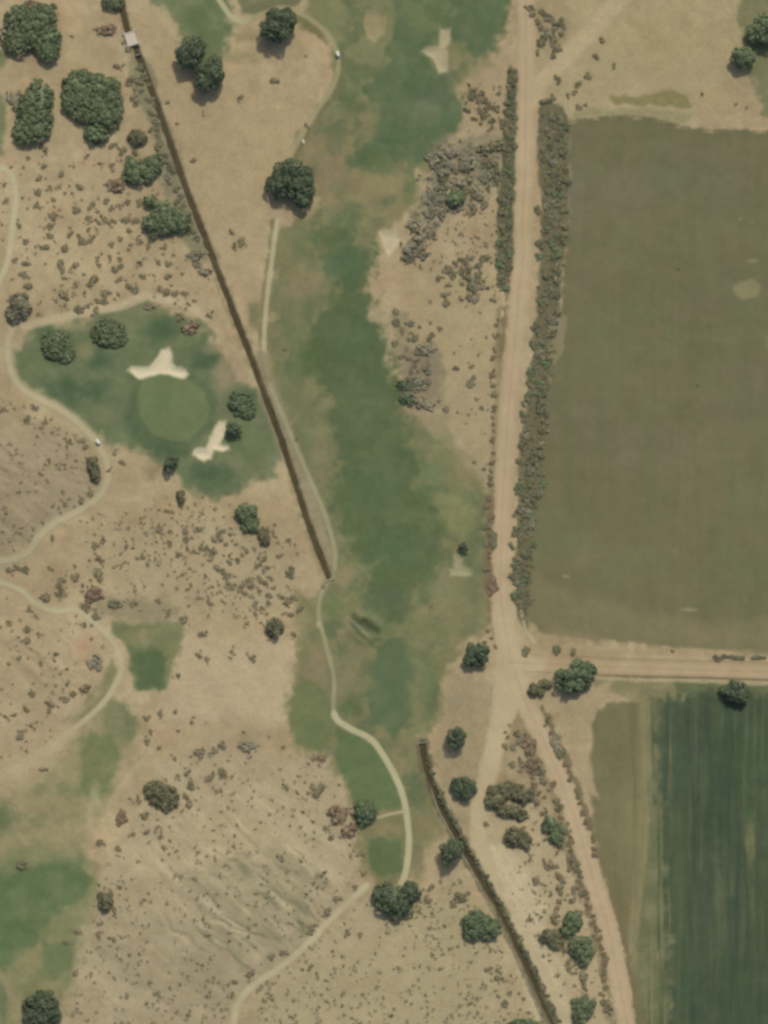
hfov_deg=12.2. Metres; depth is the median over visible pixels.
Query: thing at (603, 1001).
roadside shrub
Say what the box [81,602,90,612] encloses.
desert shrub
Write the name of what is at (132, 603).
desert shrub
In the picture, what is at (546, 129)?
hedge shrub
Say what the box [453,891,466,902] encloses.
dry shrub
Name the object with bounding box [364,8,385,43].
sand bunker
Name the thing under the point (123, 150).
desert shrub
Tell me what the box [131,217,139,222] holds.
desert shrub
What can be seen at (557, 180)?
hedge shrub
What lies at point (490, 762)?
dirt road
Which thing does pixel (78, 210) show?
desert shrub
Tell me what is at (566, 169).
hedge shrub
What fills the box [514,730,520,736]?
sage shrub
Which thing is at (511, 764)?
sage shrub
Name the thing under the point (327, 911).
desert shrub
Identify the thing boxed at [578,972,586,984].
desert shrub
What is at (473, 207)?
sage shrub
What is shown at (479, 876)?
canal water
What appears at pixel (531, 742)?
dry shrub
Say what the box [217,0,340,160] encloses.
cart path
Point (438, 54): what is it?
sand bunker
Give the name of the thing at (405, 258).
sage shrub
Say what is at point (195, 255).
dry shrub
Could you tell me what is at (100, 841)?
desert shrub
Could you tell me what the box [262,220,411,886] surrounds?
cart path
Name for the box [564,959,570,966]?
brush clump
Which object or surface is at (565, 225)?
hedge shrub
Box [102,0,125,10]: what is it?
mesquite tree
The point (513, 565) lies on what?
hedge shrub
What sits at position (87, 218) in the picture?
desert shrub
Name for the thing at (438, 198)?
sage shrub
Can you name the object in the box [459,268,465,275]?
roadside shrub
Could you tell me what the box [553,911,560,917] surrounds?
brush clump
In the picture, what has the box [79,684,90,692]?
dry shrub
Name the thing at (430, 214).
sage shrub
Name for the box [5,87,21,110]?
dry shrub
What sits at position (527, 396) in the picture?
hedge shrub
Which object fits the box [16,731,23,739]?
desert shrub
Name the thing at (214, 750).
desert shrub
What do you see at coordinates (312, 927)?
desert shrub
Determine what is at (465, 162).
dry shrub
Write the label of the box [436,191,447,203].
sage shrub
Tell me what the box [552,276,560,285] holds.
hedge shrub
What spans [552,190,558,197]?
hedge shrub
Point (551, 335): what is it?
hedge shrub
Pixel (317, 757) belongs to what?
dry shrub
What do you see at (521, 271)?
dirt road
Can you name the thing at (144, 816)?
desert shrub
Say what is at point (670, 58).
ground
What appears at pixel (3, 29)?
dry shrub
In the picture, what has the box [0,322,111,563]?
cart path
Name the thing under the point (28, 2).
dry shrub
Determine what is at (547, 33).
roadside shrub
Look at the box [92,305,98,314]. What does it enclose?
desert shrub
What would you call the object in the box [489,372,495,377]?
roadside shrub
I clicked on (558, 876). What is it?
brush clump
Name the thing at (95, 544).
desert shrub
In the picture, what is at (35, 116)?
mesquite tree
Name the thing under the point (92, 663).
dry shrub
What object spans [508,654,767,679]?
farm road
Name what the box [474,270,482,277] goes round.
roadside shrub
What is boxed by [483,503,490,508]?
roadside shrub
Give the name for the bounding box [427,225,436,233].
sage shrub
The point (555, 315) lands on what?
hedge shrub
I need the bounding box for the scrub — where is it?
[0,38,610,1023]
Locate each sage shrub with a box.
[257,574,262,583]
[265,592,272,599]
[270,78,279,83]
[285,566,294,578]
[391,318,399,326]
[391,340,398,346]
[392,307,398,314]
[398,326,404,334]
[398,353,405,358]
[400,255,409,261]
[402,387,413,393]
[404,320,414,326]
[405,221,413,227]
[407,333,418,341]
[409,357,419,361]
[416,252,431,260]
[417,241,427,251]
[421,205,436,218]
[423,154,434,162]
[424,194,436,205]
[426,335,432,342]
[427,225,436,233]
[428,189,436,199]
[434,184,447,191]
[434,191,445,201]
[435,206,446,221]
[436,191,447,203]
[436,206,446,212]
[438,173,448,185]
[442,298,450,306]
[442,406,449,413]
[448,150,461,158]
[449,183,456,189]
[450,205,462,213]
[464,186,472,194]
[466,380,475,387]
[468,203,477,214]
[470,193,480,201]
[476,173,484,183]
[476,187,483,199]
[480,200,487,209]
[481,171,491,184]
[482,157,490,163]
[484,160,498,168]
[491,175,502,181]
[493,166,499,174]
[508,761,515,768]
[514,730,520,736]
[521,646,530,657]
[534,205,541,214]
[538,98,553,103]
[538,768,545,774]
[539,779,547,785]
[553,645,561,655]
[570,648,575,656]
[574,80,582,88]
[576,104,582,109]
[583,71,591,79]
[592,53,599,59]
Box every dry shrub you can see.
[0,25,10,51]
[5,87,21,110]
[16,860,28,870]
[24,0,39,8]
[49,3,57,10]
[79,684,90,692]
[84,584,105,603]
[86,652,101,670]
[93,24,116,35]
[103,178,125,193]
[108,599,122,608]
[116,808,128,827]
[143,304,156,310]
[180,321,199,334]
[186,250,208,261]
[198,265,212,276]
[237,739,260,752]
[310,754,326,761]
[326,804,347,825]
[341,823,358,837]
[396,378,415,391]
[398,393,415,406]
[402,241,417,260]
[409,218,426,244]
[412,375,430,390]
[415,396,435,411]
[417,342,438,355]
[423,362,431,374]
[429,156,453,180]
[436,144,456,158]
[450,175,473,187]
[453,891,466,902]
[459,155,476,173]
[476,140,506,154]
[488,574,499,597]
[489,528,497,550]
[519,735,536,754]
[526,755,541,773]
[549,732,561,752]
[556,748,566,759]
[712,654,728,661]
[728,654,745,659]
[750,654,766,659]
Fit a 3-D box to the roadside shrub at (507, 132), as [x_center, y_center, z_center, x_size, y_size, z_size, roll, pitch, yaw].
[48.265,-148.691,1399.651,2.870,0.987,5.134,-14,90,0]
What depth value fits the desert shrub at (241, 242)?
1399.34 m
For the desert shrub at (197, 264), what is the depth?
1400.03 m
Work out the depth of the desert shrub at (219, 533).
1400.01 m
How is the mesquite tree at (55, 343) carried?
on the fairway
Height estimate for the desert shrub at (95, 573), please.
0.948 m
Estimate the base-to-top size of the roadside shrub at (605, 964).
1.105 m
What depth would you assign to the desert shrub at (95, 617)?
1398.72 m
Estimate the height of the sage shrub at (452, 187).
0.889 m
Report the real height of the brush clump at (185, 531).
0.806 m
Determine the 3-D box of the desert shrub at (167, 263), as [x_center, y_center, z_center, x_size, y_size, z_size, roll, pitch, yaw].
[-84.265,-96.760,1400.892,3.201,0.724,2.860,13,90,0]
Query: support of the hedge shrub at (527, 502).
on the ground at (670, 58)
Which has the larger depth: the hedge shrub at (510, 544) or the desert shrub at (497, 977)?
the hedge shrub at (510, 544)
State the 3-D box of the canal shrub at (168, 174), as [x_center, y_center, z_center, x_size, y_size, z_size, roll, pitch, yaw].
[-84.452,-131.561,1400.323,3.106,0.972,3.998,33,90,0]
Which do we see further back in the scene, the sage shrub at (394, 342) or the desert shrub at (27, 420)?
the sage shrub at (394, 342)
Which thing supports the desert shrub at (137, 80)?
on the ground at (670, 58)
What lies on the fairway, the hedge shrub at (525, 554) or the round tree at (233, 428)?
the round tree at (233, 428)
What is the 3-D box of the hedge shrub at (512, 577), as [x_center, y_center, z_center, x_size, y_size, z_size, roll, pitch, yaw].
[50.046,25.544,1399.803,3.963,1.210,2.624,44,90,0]
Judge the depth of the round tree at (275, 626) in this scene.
1396.49 m
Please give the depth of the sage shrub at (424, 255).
1399.51 m
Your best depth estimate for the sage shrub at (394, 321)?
1400.64 m
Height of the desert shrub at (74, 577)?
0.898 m
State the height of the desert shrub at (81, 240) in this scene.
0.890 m
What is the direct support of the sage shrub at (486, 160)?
on the ground at (670, 58)
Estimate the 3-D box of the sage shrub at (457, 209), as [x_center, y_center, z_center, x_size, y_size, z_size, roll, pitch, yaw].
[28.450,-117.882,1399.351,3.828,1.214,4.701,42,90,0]
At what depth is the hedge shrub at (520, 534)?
1399.83 m
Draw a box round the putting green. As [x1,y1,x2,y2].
[138,375,209,441]
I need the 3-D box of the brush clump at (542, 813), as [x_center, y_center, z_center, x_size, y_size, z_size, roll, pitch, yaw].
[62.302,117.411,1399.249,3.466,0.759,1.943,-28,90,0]
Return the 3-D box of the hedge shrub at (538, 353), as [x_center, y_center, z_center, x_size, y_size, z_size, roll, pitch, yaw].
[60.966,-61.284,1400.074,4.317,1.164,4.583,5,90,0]
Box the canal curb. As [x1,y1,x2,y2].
[427,778,544,1023]
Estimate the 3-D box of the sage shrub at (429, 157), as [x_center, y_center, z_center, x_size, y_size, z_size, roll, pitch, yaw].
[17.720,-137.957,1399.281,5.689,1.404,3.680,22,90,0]
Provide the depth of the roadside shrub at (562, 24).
1398.95 m
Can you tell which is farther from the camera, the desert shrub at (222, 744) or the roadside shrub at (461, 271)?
the roadside shrub at (461, 271)
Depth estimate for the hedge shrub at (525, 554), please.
1399.76 m
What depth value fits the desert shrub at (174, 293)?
1400.15 m
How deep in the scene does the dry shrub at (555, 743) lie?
1399.43 m
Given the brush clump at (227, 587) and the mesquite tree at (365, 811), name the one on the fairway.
the mesquite tree at (365, 811)
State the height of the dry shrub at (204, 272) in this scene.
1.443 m
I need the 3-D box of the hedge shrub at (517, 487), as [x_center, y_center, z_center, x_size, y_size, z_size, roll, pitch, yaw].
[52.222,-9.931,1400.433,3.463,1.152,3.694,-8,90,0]
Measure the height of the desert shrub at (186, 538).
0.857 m
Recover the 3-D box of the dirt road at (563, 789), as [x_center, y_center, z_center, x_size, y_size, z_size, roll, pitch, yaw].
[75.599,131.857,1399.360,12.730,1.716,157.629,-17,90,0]
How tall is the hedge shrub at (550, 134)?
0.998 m
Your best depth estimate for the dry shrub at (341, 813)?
1396.99 m
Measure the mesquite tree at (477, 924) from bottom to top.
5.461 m
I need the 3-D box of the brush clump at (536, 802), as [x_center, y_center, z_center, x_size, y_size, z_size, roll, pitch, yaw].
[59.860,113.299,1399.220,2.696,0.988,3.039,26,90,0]
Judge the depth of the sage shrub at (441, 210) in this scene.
1399.24 m
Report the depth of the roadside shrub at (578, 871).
1398.85 m
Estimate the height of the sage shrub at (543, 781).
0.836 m
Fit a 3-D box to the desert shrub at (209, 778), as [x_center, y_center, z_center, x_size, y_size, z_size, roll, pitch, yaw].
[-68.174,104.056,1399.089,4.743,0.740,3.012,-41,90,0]
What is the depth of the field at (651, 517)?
1400.78 m
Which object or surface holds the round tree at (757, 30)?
on the ground at (670, 58)
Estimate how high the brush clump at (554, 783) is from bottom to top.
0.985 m
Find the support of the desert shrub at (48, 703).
on the ground at (670, 58)
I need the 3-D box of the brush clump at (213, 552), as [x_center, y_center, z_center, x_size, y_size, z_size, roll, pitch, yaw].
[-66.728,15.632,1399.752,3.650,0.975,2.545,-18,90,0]
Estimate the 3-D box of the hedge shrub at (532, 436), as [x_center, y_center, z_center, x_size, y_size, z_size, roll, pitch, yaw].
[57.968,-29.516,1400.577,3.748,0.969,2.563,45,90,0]
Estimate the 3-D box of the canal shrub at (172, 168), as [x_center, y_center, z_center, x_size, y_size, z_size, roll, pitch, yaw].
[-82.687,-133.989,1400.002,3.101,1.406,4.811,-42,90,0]
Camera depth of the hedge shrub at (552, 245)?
1399.82 m
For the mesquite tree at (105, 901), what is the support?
on the ground at (670, 58)
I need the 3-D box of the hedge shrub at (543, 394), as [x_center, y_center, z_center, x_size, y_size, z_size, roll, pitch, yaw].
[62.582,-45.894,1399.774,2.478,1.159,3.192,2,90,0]
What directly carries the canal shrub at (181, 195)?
on the ground at (670, 58)
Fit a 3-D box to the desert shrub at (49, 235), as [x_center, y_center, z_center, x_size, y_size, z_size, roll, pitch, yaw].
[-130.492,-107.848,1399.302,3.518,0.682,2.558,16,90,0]
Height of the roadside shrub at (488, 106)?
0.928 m
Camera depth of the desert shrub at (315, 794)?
1398.02 m
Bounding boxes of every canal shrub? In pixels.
[134,63,143,71]
[139,73,145,80]
[144,97,151,102]
[149,111,157,115]
[151,116,160,124]
[157,138,162,146]
[161,151,169,159]
[163,171,170,180]
[164,158,171,163]
[167,164,175,173]
[177,193,184,199]
[192,234,200,242]
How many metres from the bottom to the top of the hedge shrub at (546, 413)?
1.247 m
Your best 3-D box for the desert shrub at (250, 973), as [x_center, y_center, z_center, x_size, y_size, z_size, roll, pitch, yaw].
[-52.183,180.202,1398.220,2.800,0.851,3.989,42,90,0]
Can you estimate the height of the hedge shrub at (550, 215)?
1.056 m
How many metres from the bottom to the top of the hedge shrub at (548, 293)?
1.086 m
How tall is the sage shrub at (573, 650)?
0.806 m
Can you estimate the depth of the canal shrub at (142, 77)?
1399.96 m
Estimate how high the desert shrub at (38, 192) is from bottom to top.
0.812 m
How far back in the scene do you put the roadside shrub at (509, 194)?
1399.61 m
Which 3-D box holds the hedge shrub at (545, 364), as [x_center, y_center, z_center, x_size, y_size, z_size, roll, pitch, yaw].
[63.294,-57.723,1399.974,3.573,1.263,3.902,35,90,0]
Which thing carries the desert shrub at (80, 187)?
on the ground at (670, 58)
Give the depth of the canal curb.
1398.73 m
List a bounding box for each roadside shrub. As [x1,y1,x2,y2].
[445,265,453,273]
[449,271,456,279]
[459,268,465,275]
[462,274,470,280]
[465,293,473,299]
[466,254,474,260]
[467,95,473,100]
[468,87,477,95]
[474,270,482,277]
[479,110,486,118]
[483,254,490,261]
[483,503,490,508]
[483,523,490,529]
[484,95,489,103]
[486,102,490,109]
[487,481,493,486]
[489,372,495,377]
[492,104,499,111]
[494,259,503,268]
[495,238,503,246]
[496,197,505,201]
[496,253,504,262]
[498,208,507,215]
[499,223,504,233]
[501,199,509,205]
[502,110,510,116]
[502,284,509,290]
[503,118,509,126]
[503,156,514,165]
[504,126,511,136]
[504,221,513,228]
[504,243,511,251]
[505,248,514,258]
[506,192,513,199]
[506,263,512,271]
[509,121,516,131]
[510,92,516,98]
[528,4,535,10]
[542,30,550,36]
[550,34,557,43]
[560,17,564,26]
[568,839,574,846]
[574,867,582,874]
[596,935,602,941]
[600,997,607,1005]
[603,955,609,961]
[603,959,608,967]
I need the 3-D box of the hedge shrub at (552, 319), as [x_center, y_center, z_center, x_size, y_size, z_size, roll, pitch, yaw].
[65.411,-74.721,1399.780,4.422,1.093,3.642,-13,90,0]
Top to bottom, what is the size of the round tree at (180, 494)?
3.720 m
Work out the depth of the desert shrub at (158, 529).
1399.20 m
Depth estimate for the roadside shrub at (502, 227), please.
1399.71 m
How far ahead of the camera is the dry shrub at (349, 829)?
1397.82 m
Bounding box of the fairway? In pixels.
[0,0,511,1023]
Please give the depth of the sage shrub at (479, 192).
1399.02 m
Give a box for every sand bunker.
[128,347,187,379]
[191,420,229,461]
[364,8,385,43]
[379,230,399,257]
[422,27,451,73]
[450,554,471,576]
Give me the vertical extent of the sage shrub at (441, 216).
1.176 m
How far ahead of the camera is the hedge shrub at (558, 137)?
1400.17 m
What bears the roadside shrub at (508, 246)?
on the ground at (670, 58)
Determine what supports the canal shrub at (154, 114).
on the ground at (670, 58)
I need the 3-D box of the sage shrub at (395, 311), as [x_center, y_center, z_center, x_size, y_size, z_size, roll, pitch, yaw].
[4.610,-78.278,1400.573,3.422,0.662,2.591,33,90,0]
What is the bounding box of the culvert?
[122,28,139,49]
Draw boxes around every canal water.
[120,1,129,32]
[134,49,329,577]
[421,744,553,1023]
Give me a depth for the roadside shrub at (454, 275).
1399.89 m
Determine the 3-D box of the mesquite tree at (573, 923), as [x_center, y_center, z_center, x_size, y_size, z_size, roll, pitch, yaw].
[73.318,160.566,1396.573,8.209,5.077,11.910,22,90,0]
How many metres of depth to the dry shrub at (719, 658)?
1398.64 m
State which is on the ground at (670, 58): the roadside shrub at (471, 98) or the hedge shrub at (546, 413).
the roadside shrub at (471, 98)
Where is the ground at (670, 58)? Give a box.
[0,0,767,1023]
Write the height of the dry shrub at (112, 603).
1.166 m
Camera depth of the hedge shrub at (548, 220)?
1399.94 m
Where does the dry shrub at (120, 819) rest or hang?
on the ground at (670, 58)
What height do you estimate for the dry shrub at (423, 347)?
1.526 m
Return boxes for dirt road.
[467,658,569,1023]
[492,0,535,661]
[502,660,635,1023]
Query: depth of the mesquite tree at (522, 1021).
1396.47 m
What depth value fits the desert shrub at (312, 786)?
1398.27 m
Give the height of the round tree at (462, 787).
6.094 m
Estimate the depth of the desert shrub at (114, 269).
1400.23 m
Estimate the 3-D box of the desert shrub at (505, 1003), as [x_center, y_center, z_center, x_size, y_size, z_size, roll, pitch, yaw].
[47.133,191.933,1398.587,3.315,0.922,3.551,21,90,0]
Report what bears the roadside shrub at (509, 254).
on the ground at (670, 58)
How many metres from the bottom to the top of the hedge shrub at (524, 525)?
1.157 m
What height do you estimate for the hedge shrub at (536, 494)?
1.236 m
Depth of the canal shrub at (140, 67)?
1400.11 m
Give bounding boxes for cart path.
[0,165,18,283]
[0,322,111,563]
[0,580,123,731]
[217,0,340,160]
[230,884,367,1023]
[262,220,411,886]
[378,810,405,818]
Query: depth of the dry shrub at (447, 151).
1398.83 m
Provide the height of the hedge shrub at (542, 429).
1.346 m
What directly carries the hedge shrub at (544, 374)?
on the ground at (670, 58)
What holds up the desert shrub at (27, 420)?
on the ground at (670, 58)
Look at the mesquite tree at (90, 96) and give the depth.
1396.16 m
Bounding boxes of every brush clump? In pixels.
[182,528,188,534]
[209,549,217,554]
[213,564,220,571]
[223,584,234,589]
[252,600,257,608]
[283,599,289,604]
[509,740,517,749]
[516,733,523,743]
[518,762,525,768]
[530,770,539,774]
[530,781,537,788]
[534,798,540,805]
[540,810,547,815]
[543,862,550,871]
[550,780,556,786]
[552,798,560,805]
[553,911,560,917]
[555,871,561,878]
[561,945,568,953]
[562,821,568,831]
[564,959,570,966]
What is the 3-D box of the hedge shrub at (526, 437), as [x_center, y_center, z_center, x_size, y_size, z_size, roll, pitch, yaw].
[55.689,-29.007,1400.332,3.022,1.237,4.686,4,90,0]
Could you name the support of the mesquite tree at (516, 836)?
on the ground at (670, 58)
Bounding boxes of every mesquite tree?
[3,2,62,62]
[4,292,32,324]
[11,77,54,145]
[41,330,75,362]
[60,68,123,129]
[83,124,109,144]
[86,455,100,482]
[90,318,128,348]
[97,891,113,911]
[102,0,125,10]
[121,153,163,185]
[126,129,147,146]
[141,194,192,239]
[143,780,179,812]
[227,391,255,418]
[351,797,377,826]
[460,908,502,941]
[484,779,535,811]
[496,804,528,820]
[503,825,532,850]
[506,1018,539,1023]
[538,928,564,949]
[541,815,565,846]
[559,909,583,937]
[568,935,596,967]
[570,993,596,1023]
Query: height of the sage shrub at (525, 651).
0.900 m
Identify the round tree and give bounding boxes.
[21,989,62,1023]
[163,455,179,472]
[174,36,206,69]
[176,489,184,506]
[193,54,224,92]
[225,422,242,435]
[234,502,260,532]
[258,7,298,43]
[258,526,270,545]
[263,158,315,207]
[265,616,284,637]
[371,880,421,921]
[439,838,464,867]
[445,726,466,749]
[446,189,465,207]
[450,775,477,799]
[458,541,468,551]
[462,641,489,666]
[527,678,552,696]
[554,657,597,692]
[718,679,750,704]
[729,46,755,69]
[746,12,767,43]
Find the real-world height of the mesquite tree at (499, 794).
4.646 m
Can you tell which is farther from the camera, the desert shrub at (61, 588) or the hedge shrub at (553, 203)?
the hedge shrub at (553, 203)
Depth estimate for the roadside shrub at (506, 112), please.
1399.54 m
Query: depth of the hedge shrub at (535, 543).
1400.14 m
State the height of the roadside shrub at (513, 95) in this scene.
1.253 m
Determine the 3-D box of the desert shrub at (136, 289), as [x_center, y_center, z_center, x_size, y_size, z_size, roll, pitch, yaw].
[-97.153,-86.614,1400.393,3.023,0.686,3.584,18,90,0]
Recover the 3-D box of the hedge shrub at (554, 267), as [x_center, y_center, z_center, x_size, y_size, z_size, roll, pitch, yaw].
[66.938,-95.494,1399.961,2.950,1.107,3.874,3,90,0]
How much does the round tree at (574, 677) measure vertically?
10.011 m
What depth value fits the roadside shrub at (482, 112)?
1399.47 m
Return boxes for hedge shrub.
[507,572,516,580]
[508,542,514,549]
[510,563,517,569]
[511,590,519,600]
[512,556,523,563]
[512,579,520,585]
[513,482,521,490]
[515,458,521,464]
[515,501,524,512]
[516,530,524,537]
[517,440,525,448]
[517,503,525,513]
[519,409,524,416]
[520,551,528,558]
[520,574,529,585]
[521,520,530,530]
[522,498,530,505]
[523,432,529,440]
[523,493,529,499]
[523,509,531,517]
[524,392,529,401]
[525,366,535,375]
[526,379,535,389]
[526,457,536,465]
[527,478,534,487]
[527,518,535,529]
[528,432,535,440]
[528,465,534,474]
[529,489,541,498]
[530,362,539,371]
[530,540,537,545]
[532,389,540,396]
[534,240,544,248]
[535,253,544,261]
[535,349,544,360]
[535,401,546,407]
[536,298,546,306]
[536,440,544,448]
[537,380,543,389]
[538,426,548,434]
[538,479,547,489]
[540,340,545,347]
[541,289,552,297]
[541,391,546,397]
[542,202,547,210]
[542,361,550,368]
[542,372,547,380]
[543,410,549,417]
[544,126,549,133]
[545,217,551,225]
[546,131,554,136]
[546,272,553,279]
[546,317,556,324]
[547,143,552,151]
[547,155,554,166]
[547,333,555,338]
[548,157,556,165]
[548,212,554,219]
[549,241,555,248]
[551,199,555,207]
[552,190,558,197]
[552,263,558,271]
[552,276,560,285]
[552,290,560,299]
[553,247,561,258]
[553,312,561,318]
[555,133,560,141]
[555,177,561,184]
[557,115,563,120]
[558,189,565,198]
[559,209,569,213]
[559,234,568,244]
[560,123,570,131]
[560,221,568,230]
[562,177,572,185]
[563,166,568,172]
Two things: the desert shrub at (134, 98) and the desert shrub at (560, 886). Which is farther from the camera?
the desert shrub at (134, 98)
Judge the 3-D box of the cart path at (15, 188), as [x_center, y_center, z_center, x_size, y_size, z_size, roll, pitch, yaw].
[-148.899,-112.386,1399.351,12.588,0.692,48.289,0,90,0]
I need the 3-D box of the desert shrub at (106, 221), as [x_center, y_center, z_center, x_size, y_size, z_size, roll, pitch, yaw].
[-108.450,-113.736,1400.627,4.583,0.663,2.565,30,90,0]
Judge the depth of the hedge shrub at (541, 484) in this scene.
1400.47 m
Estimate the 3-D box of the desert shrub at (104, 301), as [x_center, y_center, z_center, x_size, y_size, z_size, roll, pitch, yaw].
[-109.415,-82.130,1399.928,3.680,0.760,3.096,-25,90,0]
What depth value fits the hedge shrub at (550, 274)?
1399.87 m
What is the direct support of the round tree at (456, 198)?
on the ground at (670, 58)
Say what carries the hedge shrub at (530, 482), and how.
on the ground at (670, 58)
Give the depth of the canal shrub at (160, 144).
1399.68 m
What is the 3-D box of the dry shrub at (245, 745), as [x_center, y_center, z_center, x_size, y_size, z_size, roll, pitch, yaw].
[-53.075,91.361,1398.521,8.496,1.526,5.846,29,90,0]
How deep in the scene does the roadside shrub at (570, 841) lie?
1398.79 m
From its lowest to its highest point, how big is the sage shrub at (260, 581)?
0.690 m
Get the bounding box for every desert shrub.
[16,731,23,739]
[18,271,26,278]
[21,261,31,266]
[22,565,28,574]
[22,637,30,643]
[23,282,32,289]
[23,415,30,424]
[23,626,30,632]
[34,188,41,196]
[35,175,42,180]
[39,244,49,249]
[40,593,50,601]
[41,145,47,153]
[46,222,53,229]
[46,232,53,238]
[46,701,54,707]
[48,211,56,220]
[55,582,64,592]
[57,259,64,274]
[57,577,66,583]
[58,171,63,177]
[58,290,68,300]
[61,243,68,251]
[62,696,69,702]
[69,691,75,697]
[70,573,79,581]
[72,205,80,214]
[72,929,81,934]
[74,305,85,313]
[75,183,83,190]
[78,236,85,244]
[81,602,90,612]
[85,215,91,221]
[86,274,98,286]
[87,200,95,209]
[87,235,95,243]
[91,541,99,549]
[91,612,100,619]
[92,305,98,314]
[93,568,102,577]
[96,555,102,562]
[96,838,105,846]
[100,289,108,297]
[100,298,108,305]
[102,216,110,225]
[103,198,109,204]
[108,142,116,148]
[111,266,118,272]
[112,907,116,914]
[114,276,121,282]
[118,146,126,155]
[118,460,125,465]
[119,216,130,223]
[125,76,135,85]
[125,283,134,290]
[129,93,139,103]
[130,599,136,607]
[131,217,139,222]
[131,286,138,293]
[132,147,138,155]
[135,77,144,85]
[141,811,148,819]
[155,524,163,533]
[156,285,163,292]
[162,288,169,294]
[164,273,171,279]
[165,260,172,267]
[171,290,178,297]
[176,313,184,320]
[179,615,187,623]
[182,536,189,543]
[182,793,189,800]
[187,778,195,790]
[192,259,202,268]
[193,747,204,759]
[197,631,207,637]
[198,543,205,550]
[204,774,214,782]
[212,747,218,754]
[215,530,221,537]
[217,740,225,748]
[217,767,227,779]
[238,238,244,246]
[247,969,254,977]
[248,582,255,589]
[248,654,255,662]
[309,783,316,791]
[309,923,315,930]
[311,787,323,798]
[324,907,330,915]
[332,896,342,901]
[358,850,365,856]
[423,896,432,903]
[426,884,434,891]
[450,899,455,907]
[484,966,492,971]
[494,975,503,980]
[501,1000,508,1008]
[532,877,539,884]
[550,914,558,925]
[551,864,558,869]
[556,884,563,895]
[567,854,575,862]
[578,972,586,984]
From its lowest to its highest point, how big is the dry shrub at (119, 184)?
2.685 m
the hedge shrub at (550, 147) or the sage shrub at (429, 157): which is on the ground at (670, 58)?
the hedge shrub at (550, 147)
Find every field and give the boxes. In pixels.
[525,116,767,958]
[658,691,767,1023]
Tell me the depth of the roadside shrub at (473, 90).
1399.18 m
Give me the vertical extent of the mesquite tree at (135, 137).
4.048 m
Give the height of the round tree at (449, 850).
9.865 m
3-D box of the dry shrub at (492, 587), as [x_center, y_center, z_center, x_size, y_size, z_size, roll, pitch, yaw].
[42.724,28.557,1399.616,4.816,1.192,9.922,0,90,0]
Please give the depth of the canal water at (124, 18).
1399.99 m
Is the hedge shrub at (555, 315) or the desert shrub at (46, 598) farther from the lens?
the hedge shrub at (555, 315)
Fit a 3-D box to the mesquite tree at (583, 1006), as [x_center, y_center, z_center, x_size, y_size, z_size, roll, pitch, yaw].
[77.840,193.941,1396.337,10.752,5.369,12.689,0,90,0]
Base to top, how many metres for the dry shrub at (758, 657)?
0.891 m
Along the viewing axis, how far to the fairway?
1399.52 m
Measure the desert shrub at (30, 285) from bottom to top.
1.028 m
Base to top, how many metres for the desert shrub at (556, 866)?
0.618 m
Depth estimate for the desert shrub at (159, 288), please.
1400.33 m
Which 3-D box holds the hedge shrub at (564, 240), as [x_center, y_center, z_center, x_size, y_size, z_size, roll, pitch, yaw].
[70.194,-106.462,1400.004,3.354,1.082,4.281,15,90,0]
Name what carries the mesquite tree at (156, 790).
on the ground at (670, 58)
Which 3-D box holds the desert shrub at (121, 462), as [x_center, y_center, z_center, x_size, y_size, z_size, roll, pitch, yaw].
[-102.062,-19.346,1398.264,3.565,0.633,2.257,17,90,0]
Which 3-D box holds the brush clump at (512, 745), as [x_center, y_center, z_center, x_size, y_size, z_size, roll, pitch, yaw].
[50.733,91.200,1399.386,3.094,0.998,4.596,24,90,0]
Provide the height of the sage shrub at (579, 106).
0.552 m
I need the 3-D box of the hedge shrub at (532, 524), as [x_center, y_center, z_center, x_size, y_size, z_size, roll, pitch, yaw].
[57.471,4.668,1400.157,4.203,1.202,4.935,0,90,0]
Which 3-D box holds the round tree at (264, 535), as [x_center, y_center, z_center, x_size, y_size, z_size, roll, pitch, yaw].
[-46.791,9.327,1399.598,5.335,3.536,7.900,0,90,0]
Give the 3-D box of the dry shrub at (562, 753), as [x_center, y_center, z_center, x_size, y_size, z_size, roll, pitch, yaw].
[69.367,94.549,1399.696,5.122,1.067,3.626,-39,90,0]
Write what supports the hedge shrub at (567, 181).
on the ground at (670, 58)
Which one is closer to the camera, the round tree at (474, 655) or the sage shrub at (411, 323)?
the round tree at (474, 655)
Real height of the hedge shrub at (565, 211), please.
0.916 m
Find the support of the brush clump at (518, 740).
on the ground at (670, 58)
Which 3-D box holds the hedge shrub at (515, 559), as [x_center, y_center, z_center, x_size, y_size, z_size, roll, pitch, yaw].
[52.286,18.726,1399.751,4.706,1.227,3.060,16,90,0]
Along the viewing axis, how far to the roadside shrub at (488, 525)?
1399.97 m
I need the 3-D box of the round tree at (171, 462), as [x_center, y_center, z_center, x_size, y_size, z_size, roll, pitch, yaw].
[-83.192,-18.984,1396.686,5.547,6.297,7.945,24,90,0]
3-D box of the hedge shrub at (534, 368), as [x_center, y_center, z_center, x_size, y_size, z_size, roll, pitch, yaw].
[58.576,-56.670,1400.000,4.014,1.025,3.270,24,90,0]
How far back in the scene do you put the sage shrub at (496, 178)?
1399.29 m
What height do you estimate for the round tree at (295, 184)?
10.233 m
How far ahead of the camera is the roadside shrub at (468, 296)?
1400.15 m
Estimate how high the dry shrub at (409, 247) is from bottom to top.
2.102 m
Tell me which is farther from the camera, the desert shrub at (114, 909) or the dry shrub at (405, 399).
the dry shrub at (405, 399)

